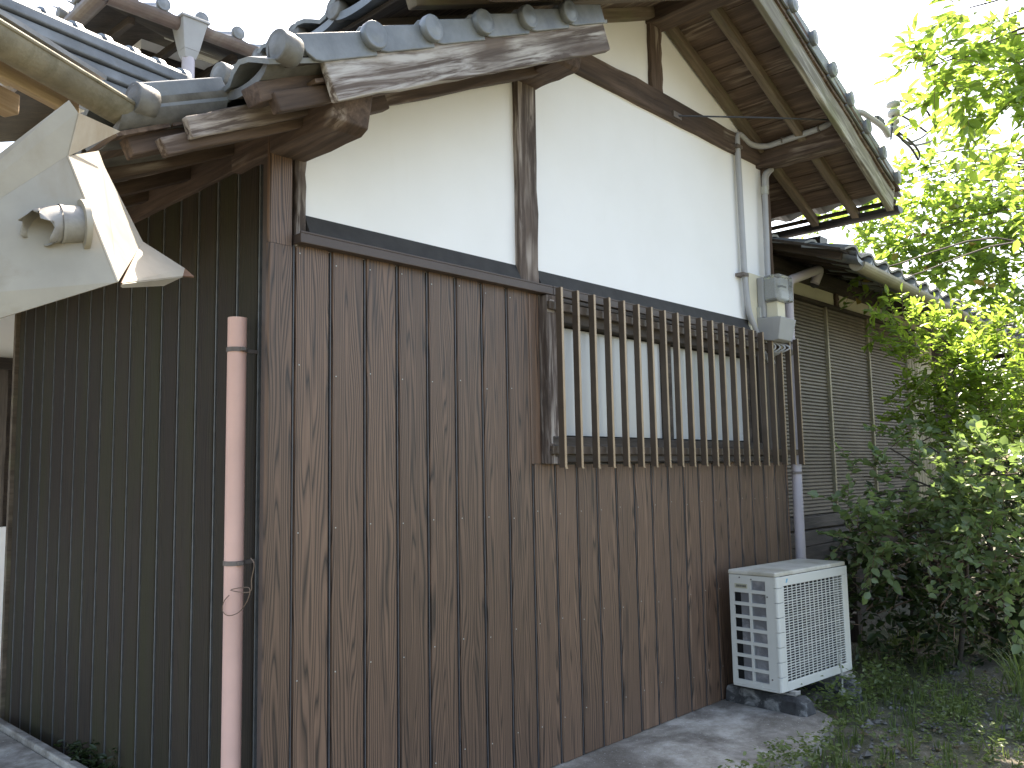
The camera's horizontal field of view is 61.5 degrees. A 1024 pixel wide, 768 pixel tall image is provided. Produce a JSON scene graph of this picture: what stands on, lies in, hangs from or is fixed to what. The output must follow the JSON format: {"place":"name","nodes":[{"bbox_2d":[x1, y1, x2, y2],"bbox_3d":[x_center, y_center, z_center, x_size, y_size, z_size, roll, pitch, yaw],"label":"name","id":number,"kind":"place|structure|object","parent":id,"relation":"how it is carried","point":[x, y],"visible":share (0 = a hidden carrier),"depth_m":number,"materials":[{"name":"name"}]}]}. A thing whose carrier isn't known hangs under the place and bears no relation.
{"place":"outdoors","nodes":[
{"label":"outdoors","id":0,"kind":"place"},
{"bbox_2d":[0,0,1023,461],"label":"sky","id":1,"kind":"structure","parent":0,"point":[852,34],"materials":[{"name":"white"}]},
{"bbox_2d":[774,472,1023,767],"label":"ground","id":2,"kind":"structure","parent":0,"point":[969,753],"depth_m":5.43,"materials":[{"name":"green plant"}]},
{"bbox_2d":[0,314,14,659],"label":"building","id":3,"kind":"structure","parent":2,"relation":"on","point":[6,342],"depth_m":6.85,"materials":[{"name":"paint"}]},
{"bbox_2d":[2,370,11,526],"bbox_3d":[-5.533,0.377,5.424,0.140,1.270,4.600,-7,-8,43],"label":"door","id":4,"kind":"structure","parent":3,"relation":"in","point":[6,465],"depth_m":6.89,"materials":[{"name":"brown wood"}]},
{"bbox_2d":[0,718,87,767],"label":"concrete slab","id":5,"kind":"structure","parent":2,"relation":"on","point":[19,748],"depth_m":4.49,"materials":[{"name":"grey concrete"}]},
{"bbox_2d":[53,739,123,767],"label":"fern","id":6,"kind":"object","parent":5,"relation":"on","point":[77,755],"visible":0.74,"depth_m":4.34,"materials":[{"name":"green plant"}]},
{"bbox_2d":[0,0,901,767],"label":"house","id":7,"kind":"structure","parent":2,"relation":"on","point":[386,228],"depth_m":4.24,"materials":[{"name":"paint"}]},
{"bbox_2d":[0,0,266,141],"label":"wing","id":8,"kind":"structure","parent":7,"relation":"on","point":[146,37],"depth_m":7.17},
{"bbox_2d":[0,0,191,123],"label":"roof","id":9,"kind":"structure","parent":8,"relation":"attached to","point":[48,58],"depth_m":2.79,"materials":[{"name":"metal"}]},
{"bbox_2d":[0,100,193,318],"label":"vent hood","id":10,"kind":"object","parent":9,"relation":"hanging from","point":[41,165],"visible":0.94,"depth_m":2.21,"materials":[{"name":"metal"}]},
{"bbox_2d":[18,199,92,248],"bbox_3d":[-1.153,-0.412,2.171,0.133,0.136,0.169,-7,-8,43],"label":"vent pipe","id":11,"kind":"object","parent":10,"relation":"attached to","point":[72,224],"visible":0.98,"depth_m":2.16,"materials":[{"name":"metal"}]},
{"bbox_2d":[0,0,259,92],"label":"rain gutter","id":12,"kind":"object","parent":8,"relation":"attached to","point":[191,33],"visible":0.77,"depth_m":6.57,"materials":[{"name":"grey plastic"}]},
{"bbox_2d":[221,316,256,767],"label":"drain pipe","id":13,"kind":"object","parent":7,"relation":"attached to","point":[237,351],"visible":1,"depth_m":3.37,"materials":[{"name":"pink plastic"}]},
{"bbox_2d":[538,294,769,463],"bbox_3d":[0.984,0.049,5.469,0.145,0.907,2.461,-7,-8,43],"label":"window","id":14,"kind":"structure","parent":7,"relation":"in","point":[547,320],"depth_m":5.14,"materials":[{"name":"white glass"}]},
{"bbox_2d":[547,287,804,468],"bbox_3d":[1.198,0.053,5.558,0.093,0.966,2.871,-7,-8,43],"label":"window lattice","id":15,"kind":"object","parent":7,"relation":"attached to","point":[611,450],"depth_m":5.33,"materials":[{"name":"brown wood"}]},
{"bbox_2d":[761,168,773,275],"bbox_3d":[1.965,-1.227,6.575,0.059,0.920,0.161,-7,-8,43],"label":"conduit","id":16,"kind":"object","parent":7,"relation":"attached to","point":[765,182],"visible":0.98,"depth_m":6.53,"materials":[{"name":"grey plastic"}]},
{"bbox_2d":[748,273,795,363],"bbox_3d":[1.939,-0.488,6.359,0.213,0.655,0.400,-7,-8,43],"label":"electricity meter","id":17,"kind":"object","parent":7,"relation":"attached to","point":[771,296],"visible":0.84,"depth_m":6.31,"materials":[{"name":"plastic"}]},
{"bbox_2d":[784,265,823,558],"bbox_3d":[2.373,0.572,6.810,0.105,3.174,0.701,-7,-8,43],"label":"downpipe","id":18,"kind":"object","parent":7,"relation":"attached to","point":[815,273],"visible":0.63,"depth_m":6.55,"materials":[{"name":"grey plastic"}]},
{"bbox_2d":[733,109,890,359],"bbox_3d":[2.269,-1.100,6.325,1.311,1.810,0.372,-1,-6,-4],"label":"conduit","id":19,"kind":"object","parent":7,"relation":"attached to","point":[743,274],"visible":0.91,"depth_m":6.30,"materials":[{"name":"grey plastic"}]},
{"bbox_2d":[772,205,902,287],"bbox_3d":[1.364,-0.934,8.392,4.720,0.557,0.223,-7,-8,43],"label":"rain gutter","id":20,"kind":"object","parent":7,"relation":"attached to","point":[841,222],"visible":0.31,"depth_m":7.16,"materials":[{"name":"metal"}]},
{"bbox_2d":[672,63,1020,160],"bbox_3d":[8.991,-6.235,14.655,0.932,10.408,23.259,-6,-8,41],"label":"service insulators","id":21,"kind":"object","parent":7,"relation":"attached to","point":[891,114],"visible":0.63,"depth_m":6.73,"materials":[{"name":"metal"}]},
{"bbox_2d":[551,671,854,767],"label":"concrete apron","id":22,"kind":"object","parent":2,"relation":"on","point":[716,734],"visible":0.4,"depth_m":4.78,"materials":[{"name":"grey concrete"}]},
{"bbox_2d":[726,683,815,716],"bbox_3d":[1.631,1.990,5.441,0.156,0.104,0.568,4,-8,-42],"label":"foundation block","id":23,"kind":"object","parent":22,"relation":"on","point":[801,705],"depth_m":5.36,"materials":[{"name":"concrete"}]},
{"bbox_2d":[728,558,851,696],"bbox_3d":[1.860,1.584,5.705,0.898,0.752,0.415,4,-8,-42],"label":"outdoor unit","id":24,"kind":"object","parent":23,"relation":"on","point":[790,626],"visible":0.99,"depth_m":5.50,"materials":[{"name":"white metal"}]},
{"bbox_2d":[838,653,845,694],"bbox_3d":[2.155,1.898,5.625,0.030,0.261,0.031,-7,-8,43],"label":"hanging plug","id":25,"kind":"object","parent":24,"relation":"hanging from","point":[842,691],"visible":0.88,"depth_m":5.63,"materials":[{"name":"plastic"}]},
{"bbox_2d":[799,677,862,705],"bbox_3d":[2.091,2.058,5.851,0.157,0.172,0.570,4,-8,-42],"label":"foundation block","id":26,"kind":"object","parent":2,"relation":"on","point":[827,680],"depth_m":5.70,"materials":[{"name":"stone"}]},
{"bbox_2d":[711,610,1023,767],"bbox_3d":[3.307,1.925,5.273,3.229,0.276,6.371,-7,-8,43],"label":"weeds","id":27,"kind":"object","parent":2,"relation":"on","point":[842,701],"visible":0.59,"depth_m":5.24,"materials":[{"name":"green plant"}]},
{"bbox_2d":[772,234,1023,642],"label":"house wing","id":28,"kind":"structure","parent":2,"relation":"on","point":[845,379],"depth_m":7.80,"materials":[{"name":"brown wood"}]},
{"bbox_2d":[849,261,1023,577],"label":"rain gutter","id":29,"kind":"object","parent":28,"relation":"attached to","point":[872,272],"visible":0.2,"depth_m":7.10,"materials":[{"name":"grey metal"}]},
{"bbox_2d":[792,115,1023,361],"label":"broadleaf tree","id":30,"kind":"object","parent":2,"relation":"on","point":[980,259],"visible":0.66,"depth_m":11.95,"materials":[{"name":"green plant"}]},
{"bbox_2d":[807,414,1023,665],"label":"shrub","id":31,"kind":"object","parent":2,"relation":"on","point":[976,524],"visible":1,"depth_m":5.76,"materials":[{"name":"green plant"}]},
{"bbox_2d":[823,631,1023,766],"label":"fallen leaves","id":32,"kind":"object","parent":2,"relation":"on","point":[934,730],"visible":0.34,"depth_m":5.32,"materials":[{"name":"green plant"}]},
{"bbox_2d":[825,481,1023,672],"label":"shrub","id":33,"kind":"object","parent":2,"relation":"on","point":[911,576],"visible":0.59,"depth_m":6.74,"materials":[{"name":"green plant"}]},
{"bbox_2d":[861,274,1023,656],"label":"shrub","id":34,"kind":"object","parent":2,"relation":"on","point":[972,370],"visible":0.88,"depth_m":6.70,"materials":[{"name":"green plant"}]},
{"bbox_2d":[870,0,1023,253],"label":"broadleaf tree","id":35,"kind":"object","parent":2,"relation":"on","point":[1008,50],"visible":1,"depth_m":6.36,"materials":[{"name":"green plant"}]},
{"bbox_2d":[956,350,1023,572],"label":"hedge tree","id":36,"kind":"object","parent":2,"relation":"on","point":[1010,505],"visible":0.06,"depth_m":12.03,"materials":[{"name":"green plant"}]},
{"bbox_2d":[960,637,1023,698],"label":"grass tuft","id":37,"kind":"object","parent":2,"relation":"on","point":[1018,681],"visible":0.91,"depth_m":5.86,"materials":[{"name":"green plant"}]},
{"bbox_2d":[810,655,1023,767],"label":"grass","id":38,"kind":"structure","parent":0,"point":[867,754],"depth_m":5.16,"materials":[{"name":"green plant"}]}
]}

